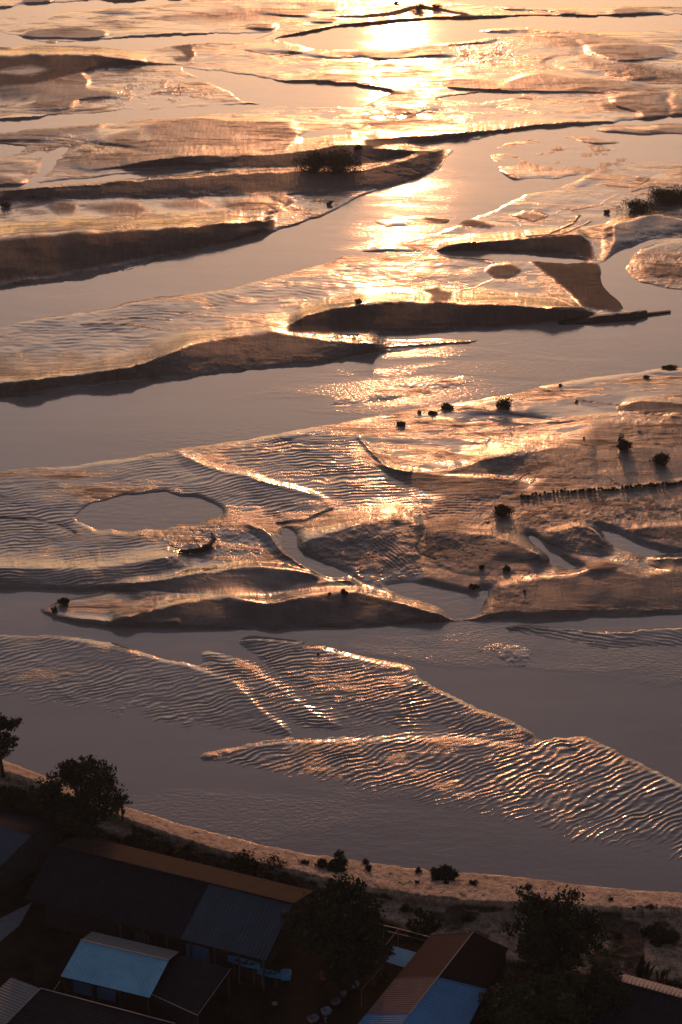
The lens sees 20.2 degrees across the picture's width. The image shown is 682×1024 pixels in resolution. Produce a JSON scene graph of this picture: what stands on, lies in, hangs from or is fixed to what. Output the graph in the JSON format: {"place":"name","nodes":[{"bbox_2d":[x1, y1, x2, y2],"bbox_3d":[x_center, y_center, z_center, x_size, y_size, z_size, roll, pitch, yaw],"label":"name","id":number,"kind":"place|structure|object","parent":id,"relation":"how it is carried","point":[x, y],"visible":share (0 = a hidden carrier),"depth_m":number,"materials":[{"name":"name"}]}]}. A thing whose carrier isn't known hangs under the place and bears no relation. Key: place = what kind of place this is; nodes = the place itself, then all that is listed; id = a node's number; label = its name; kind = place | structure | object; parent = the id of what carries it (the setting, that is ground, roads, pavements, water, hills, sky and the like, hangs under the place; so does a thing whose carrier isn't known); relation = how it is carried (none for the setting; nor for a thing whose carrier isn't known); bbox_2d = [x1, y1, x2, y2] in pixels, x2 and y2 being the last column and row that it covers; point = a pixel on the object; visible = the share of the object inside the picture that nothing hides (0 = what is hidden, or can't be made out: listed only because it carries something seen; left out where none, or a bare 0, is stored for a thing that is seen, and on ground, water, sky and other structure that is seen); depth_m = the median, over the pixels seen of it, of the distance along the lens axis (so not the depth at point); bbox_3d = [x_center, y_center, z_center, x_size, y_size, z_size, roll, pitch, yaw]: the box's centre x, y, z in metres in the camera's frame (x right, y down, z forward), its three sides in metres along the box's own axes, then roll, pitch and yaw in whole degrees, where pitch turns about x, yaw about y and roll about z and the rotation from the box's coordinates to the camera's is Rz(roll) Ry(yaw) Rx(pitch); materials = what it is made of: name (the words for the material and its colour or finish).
{"place":"outdoors","nodes":[
{"label":"outdoors","id":0,"kind":"place"},
{"bbox_2d":[0,903,30,940],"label":"roof","id":1,"kind":"structure","parent":0,"point":[10,922],"depth_m":172.90,"materials":[{"name":"grey metal"}]},
{"bbox_2d":[0,0,681,1023],"bbox_3d":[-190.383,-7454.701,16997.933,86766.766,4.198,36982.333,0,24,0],"label":"ground","id":2,"kind":"structure","parent":0,"point":[374,506],"depth_m":276.97,"materials":[{"name":"brown sand"}]},
{"bbox_2d":[0,201,11,207],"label":"shrub","id":3,"kind":"object","parent":2,"relation":"on","point":[5,204],"visible":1,"depth_m":401.80,"materials":[{"name":"green plant"}]},
{"bbox_2d":[0,712,23,777],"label":"tree","id":4,"kind":"object","parent":2,"relation":"on","point":[7,740],"visible":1,"depth_m":192.08,"materials":[{"name":"green plant"}]},
{"bbox_2d":[0,777,44,815],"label":"tree","id":5,"kind":"object","parent":2,"relation":"on","point":[13,792],"visible":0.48,"depth_m":184.75,"materials":[{"name":"green plant"}]},
{"bbox_2d":[0,807,66,892],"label":"house","id":6,"kind":"structure","parent":2,"relation":"on","point":[26,847],"depth_m":179.08,"materials":[{"name":"metal"}]},
{"bbox_2d":[23,776,76,831],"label":"tree","id":7,"kind":"object","parent":2,"relation":"on","point":[40,808],"visible":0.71,"depth_m":182.56,"materials":[{"name":"green plant"}]},
{"bbox_2d":[57,597,69,605],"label":"shrub","id":8,"kind":"object","parent":2,"relation":"on","point":[64,601],"visible":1,"depth_m":231.89,"materials":[{"name":"green plant"}]},
{"bbox_2d":[42,754,127,836],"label":"tree","id":9,"kind":"object","parent":2,"relation":"on","point":[75,775],"visible":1,"depth_m":179.81,"materials":[{"name":"green plant"}]},
{"bbox_2d":[0,977,174,1023],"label":"house","id":10,"kind":"structure","parent":2,"relation":"on","point":[21,1002],"depth_m":156.07,"materials":[{"name":"grey metal"}]},
{"bbox_2d":[61,931,178,1015],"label":"shed","id":11,"kind":"structure","parent":2,"relation":"on","point":[117,972],"depth_m":161.58,"materials":[{"name":"blue metal"}]},
{"bbox_2d":[121,793,132,820],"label":"tree","id":12,"kind":"object","parent":2,"relation":"on","point":[126,799],"visible":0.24,"depth_m":185.95,"materials":[{"name":"green plant"}]},
{"bbox_2d":[124,831,145,847],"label":"shrub","id":13,"kind":"object","parent":2,"relation":"on","point":[133,840],"visible":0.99,"depth_m":183.53,"materials":[{"name":"green plant"}]},
{"bbox_2d":[138,835,173,854],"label":"shrub","id":14,"kind":"object","parent":2,"relation":"on","point":[154,845],"visible":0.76,"depth_m":182.91,"materials":[{"name":"green plant"}]},
{"bbox_2d":[24,834,311,989],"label":"barn","id":15,"kind":"structure","parent":2,"relation":"on","point":[84,885],"depth_m":168.90,"materials":[{"name":"paint"}]},
{"bbox_2d":[134,932,148,944],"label":"window","id":16,"kind":"structure","parent":15,"relation":"in","point":[138,936],"depth_m":168.37,"materials":[{"name":"paint"}]},
{"bbox_2d":[186,943,208,962],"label":"door","id":17,"kind":"structure","parent":15,"relation":"in","point":[198,953],"depth_m":166.45,"materials":[{"name":"blue metal"}]},
{"bbox_2d":[173,840,197,860],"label":"shrub","id":18,"kind":"object","parent":2,"relation":"on","point":[187,847],"visible":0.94,"depth_m":180.72,"materials":[{"name":"green plant"}]},
{"bbox_2d":[149,955,230,1023],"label":"lean to","id":19,"kind":"object","parent":2,"relation":"on","point":[185,988],"visible":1,"depth_m":160.20,"materials":[{"name":"metal"}]},
{"bbox_2d":[166,531,215,552],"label":"boat","id":20,"kind":"object","parent":2,"relation":"on","point":[204,547],"visible":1,"depth_m":246.06,"materials":[{"name":"brown wood"}]},
{"bbox_2d":[200,855,231,868],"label":"shrub","id":21,"kind":"object","parent":2,"relation":"on","point":[216,862],"visible":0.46,"depth_m":179.93,"materials":[{"name":"green plant"}]},
{"bbox_2d":[228,955,260,984],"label":"table","id":22,"kind":"object","parent":2,"relation":"on","point":[253,965],"visible":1,"depth_m":164.57,"materials":[{"name":"blue paint"}]},
{"bbox_2d":[223,849,287,878],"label":"shrub","id":23,"kind":"object","parent":2,"relation":"on","point":[247,866],"visible":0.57,"depth_m":179.06,"materials":[{"name":"green plant"}]},
{"bbox_2d":[257,968,279,987],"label":"table","id":24,"kind":"object","parent":2,"relation":"on","point":[272,974],"visible":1,"depth_m":164.08,"materials":[{"name":"blue paint"}]},
{"bbox_2d":[266,872,297,886],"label":"shrub","id":25,"kind":"object","parent":2,"relation":"on","point":[284,878],"visible":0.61,"depth_m":177.48,"materials":[{"name":"green plant"}]},
{"bbox_2d":[280,969,291,989],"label":"water tank","id":26,"kind":"object","parent":2,"relation":"on","point":[285,974],"visible":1,"depth_m":163.52,"materials":[{"name":"blue plastic"}]},
{"bbox_2d":[298,859,309,863],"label":"shrub","id":27,"kind":"object","parent":2,"relation":"on","point":[304,861],"visible":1,"depth_m":180.57,"materials":[{"name":"green plant"}]},
{"bbox_2d":[291,146,331,173],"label":"shrub","id":28,"kind":"object","parent":2,"relation":"on","point":[311,163],"visible":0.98,"depth_m":423.69,"materials":[{"name":"green plant"}]},
{"bbox_2d":[307,1014,318,1023],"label":"plastic tub","id":29,"kind":"object","parent":2,"relation":"on","point":[313,1018],"visible":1,"depth_m":160.38,"materials":[{"name":"grey plastic"}]},
{"bbox_2d":[314,858,327,867],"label":"shrub","id":30,"kind":"object","parent":2,"relation":"on","point":[321,863],"visible":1,"depth_m":180.11,"materials":[{"name":"green plant"}]},
{"bbox_2d":[320,1006,331,1015],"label":"plastic tub","id":31,"kind":"object","parent":2,"relation":"on","point":[326,1010],"visible":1,"depth_m":161.21,"materials":[{"name":"white plastic"}]},
{"bbox_2d":[307,143,363,174],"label":"shrub","id":32,"kind":"object","parent":2,"relation":"on","point":[336,164],"visible":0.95,"depth_m":422.79,"materials":[{"name":"green plant"}]},
{"bbox_2d":[331,997,340,1005],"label":"plastic tub","id":33,"kind":"object","parent":2,"relation":"on","point":[336,1001],"visible":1,"depth_m":162.41,"materials":[{"name":"grey plastic"}]},
{"bbox_2d":[325,849,348,872],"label":"shrub","id":34,"kind":"object","parent":2,"relation":"on","point":[339,864],"visible":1,"depth_m":179.73,"materials":[{"name":"green plant"}]},
{"bbox_2d":[280,868,395,989],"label":"tree","id":35,"kind":"object","parent":2,"relation":"on","point":[334,921],"visible":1,"depth_m":161.78,"materials":[{"name":"green plant"}]},
{"bbox_2d":[340,990,346,997],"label":"plastic tub","id":36,"kind":"object","parent":2,"relation":"on","point":[343,993],"visible":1,"depth_m":163.12,"materials":[{"name":"grey plastic"}]},
{"bbox_2d":[340,589,347,595],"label":"shrub","id":37,"kind":"object","parent":2,"relation":"on","point":[344,592],"visible":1,"depth_m":231.84,"materials":[{"name":"green plant"}]},
{"bbox_2d":[348,980,359,989],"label":"plastic tub","id":38,"kind":"object","parent":2,"relation":"on","point":[357,983],"visible":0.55,"depth_m":164.32,"materials":[{"name":"plastic"}]},
{"bbox_2d":[354,144,362,149],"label":"shrub","id":39,"kind":"object","parent":2,"relation":"on","point":[358,147],"visible":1,"depth_m":444.04,"materials":[{"name":"green plant"}]},
{"bbox_2d":[361,858,368,864],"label":"shrub","id":40,"kind":"object","parent":2,"relation":"on","point":[365,861],"visible":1,"depth_m":182.06,"materials":[{"name":"green plant"}]},
{"bbox_2d":[364,865,371,871],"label":"shrub","id":41,"kind":"object","parent":2,"relation":"on","point":[368,868],"visible":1,"depth_m":179.90,"materials":[{"name":"green plant"}]},
{"bbox_2d":[361,961,382,1006],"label":"pipe frame","id":42,"kind":"object","parent":2,"relation":"on","point":[367,983],"visible":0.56,"depth_m":161.97,"materials":[{"name":"metal"}]},
{"bbox_2d":[394,421,405,425],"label":"shrub","id":43,"kind":"object","parent":2,"relation":"on","point":[401,423],"visible":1,"depth_m":287.10,"materials":[{"name":"green plant"}]},
{"bbox_2d":[386,946,415,973],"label":"shelter","id":44,"kind":"object","parent":2,"relation":"on","point":[402,957],"visible":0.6,"depth_m":164.43,"materials":[{"name":"metal"}]},
{"bbox_2d":[373,925,429,986],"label":"pipe frame","id":45,"kind":"object","parent":2,"relation":"on","point":[398,929],"visible":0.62,"depth_m":167.04,"materials":[{"name":"brown metal"}]},
{"bbox_2d":[399,903,413,911],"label":"shrub","id":46,"kind":"object","parent":2,"relation":"on","point":[405,907],"visible":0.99,"depth_m":174.16,"materials":[{"name":"green plant"}]},
{"bbox_2d":[408,0,425,10],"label":"shrub","id":47,"kind":"object","parent":2,"relation":"on","point":[419,6],"visible":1,"depth_m":627.32,"materials":[{"name":"green plant"}]},
{"bbox_2d":[415,866,421,872],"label":"shrub","id":48,"kind":"object","parent":2,"relation":"on","point":[418,870],"visible":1,"depth_m":180.53,"materials":[{"name":"green plant"}]},
{"bbox_2d":[402,907,444,943],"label":"tree","id":49,"kind":"object","parent":2,"relation":"on","point":[429,926],"visible":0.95,"depth_m":168.63,"materials":[{"name":"green plant"}]},
{"bbox_2d":[358,932,507,1023],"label":"house","id":50,"kind":"structure","parent":2,"relation":"on","point":[444,979],"depth_m":158.78,"materials":[{"name":"red metal"}]},
{"bbox_2d":[432,3,442,8],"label":"shrub","id":51,"kind":"object","parent":2,"relation":"on","point":[438,6],"visible":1,"depth_m":629.62,"materials":[{"name":"green plant"}]},
{"bbox_2d":[429,864,459,883],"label":"shrub","id":52,"kind":"object","parent":2,"relation":"on","point":[445,872],"visible":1,"depth_m":179.12,"materials":[{"name":"green plant"}]},
{"bbox_2d":[460,911,474,922],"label":"shrub","id":53,"kind":"object","parent":2,"relation":"on","point":[467,917],"visible":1,"depth_m":172.55,"materials":[{"name":"green plant"}]},
{"bbox_2d":[468,583,479,589],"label":"shrub","id":54,"kind":"object","parent":2,"relation":"on","point":[473,586],"visible":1,"depth_m":235.88,"materials":[{"name":"green plant"}]},
{"bbox_2d":[469,879,478,884],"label":"shrub","id":55,"kind":"object","parent":2,"relation":"on","point":[473,882],"visible":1,"depth_m":177.97,"materials":[{"name":"green plant"}]},
{"bbox_2d":[502,564,510,570],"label":"shrub","id":56,"kind":"object","parent":2,"relation":"on","point":[507,568],"visible":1,"depth_m":240.01,"materials":[{"name":"green plant"}]},
{"bbox_2d":[524,883,532,889],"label":"shrub","id":57,"kind":"object","parent":2,"relation":"on","point":[529,886],"visible":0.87,"depth_m":177.17,"materials":[{"name":"green plant"}]},
{"bbox_2d":[476,953,596,1023],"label":"tree","id":58,"kind":"object","parent":2,"relation":"on","point":[546,1002],"visible":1,"depth_m":154.60,"materials":[{"name":"green plant"}]},
{"bbox_2d":[499,884,617,979],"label":"tree","id":59,"kind":"object","parent":2,"relation":"on","point":[552,923],"visible":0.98,"depth_m":161.59,"materials":[{"name":"green plant"}]},
{"bbox_2d":[558,965,631,1023],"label":"tree","id":60,"kind":"object","parent":2,"relation":"on","point":[606,990],"visible":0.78,"depth_m":155.63,"materials":[{"name":"green plant"}]},
{"bbox_2d":[591,946,633,974],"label":"shrub","id":61,"kind":"object","parent":2,"relation":"on","point":[612,958],"visible":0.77,"depth_m":163.86,"materials":[{"name":"green plant"}]},
{"bbox_2d":[613,929,623,938],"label":"shrub","id":62,"kind":"object","parent":2,"relation":"on","point":[618,935],"visible":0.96,"depth_m":170.63,"materials":[{"name":"green plant"}]},
{"bbox_2d":[616,433,632,449],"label":"shrub","id":63,"kind":"object","parent":2,"relation":"on","point":[623,444],"visible":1,"depth_m":275.81,"materials":[{"name":"green plant"}]},
{"bbox_2d":[612,196,655,213],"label":"shrub","id":64,"kind":"object","parent":2,"relation":"on","point":[639,206],"visible":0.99,"depth_m":397.97,"materials":[{"name":"green plant"}]},
{"bbox_2d":[594,972,681,1023],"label":"house","id":65,"kind":"structure","parent":2,"relation":"on","point":[651,1002],"depth_m":155.14,"materials":[{"name":"metal"}]},
{"bbox_2d":[636,954,654,979],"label":"banana plant","id":66,"kind":"object","parent":2,"relation":"on","point":[640,970],"visible":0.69,"depth_m":163.63,"materials":[{"name":"green plant"}]},
{"bbox_2d":[644,903,657,909],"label":"shrub","id":67,"kind":"object","parent":2,"relation":"on","point":[650,906],"visible":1,"depth_m":173.07,"materials":[{"name":"green plant"}]},
{"bbox_2d":[639,921,680,946],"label":"shrub","id":68,"kind":"object","parent":2,"relation":"on","point":[659,936],"visible":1,"depth_m":170.15,"materials":[{"name":"green plant"}]},
{"bbox_2d":[649,450,671,465],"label":"shrub","id":69,"kind":"object","parent":2,"relation":"on","point":[662,458],"visible":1,"depth_m":271.37,"materials":[{"name":"green plant"}]},
{"bbox_2d":[645,182,681,206],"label":"shrub","id":70,"kind":"object","parent":2,"relation":"on","point":[673,196],"visible":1,"depth_m":405.26,"materials":[{"name":"green plant"}]},
{"bbox_2d":[656,968,670,983],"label":"banana plant","id":71,"kind":"object","parent":2,"relation":"on","point":[662,974],"visible":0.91,"depth_m":164.45,"materials":[{"name":"green plant"}]},
{"bbox_2d":[662,365,677,369],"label":"shrub","id":72,"kind":"object","parent":2,"relation":"on","point":[669,367],"visible":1,"depth_m":310.35,"materials":[{"name":"green plant"}]},
{"bbox_2d":[664,979,680,988],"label":"shrub","id":73,"kind":"object","parent":2,"relation":"on","point":[675,984],"visible":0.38,"depth_m":164.44,"materials":[{"name":"green plant"}]},
{"bbox_2d":[0,0,681,892],"bbox_3d":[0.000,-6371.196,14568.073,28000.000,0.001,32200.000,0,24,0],"label":"water","id":74,"kind":"structure","parent":0,"point":[626,702],"depth_m":278.97,"materials":[{"name":"liquid"}]},
{"bbox_2d":[441,403,454,408],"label":"shrub","id":75,"kind":"object","parent":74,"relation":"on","point":[447,406],"visible":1,"depth_m":292.84,"materials":[{"name":"green plant"}]},
{"bbox_2d":[492,504,514,515],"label":"shrub","id":76,"kind":"object","parent":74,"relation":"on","point":[501,510],"visible":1,"depth_m":255.78,"materials":[{"name":"green plant"}]},
{"bbox_2d":[495,396,512,408],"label":"shrub","id":77,"kind":"object","parent":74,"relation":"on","point":[502,403],"visible":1,"depth_m":293.00,"materials":[{"name":"green plant"}]},
{"bbox_2d":[558,310,670,324],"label":"wreck","id":78,"kind":"object","parent":74,"relation":"in","point":[620,317],"visible":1,"depth_m":332.46,"materials":[{"name":"brown wood"}]}
]}

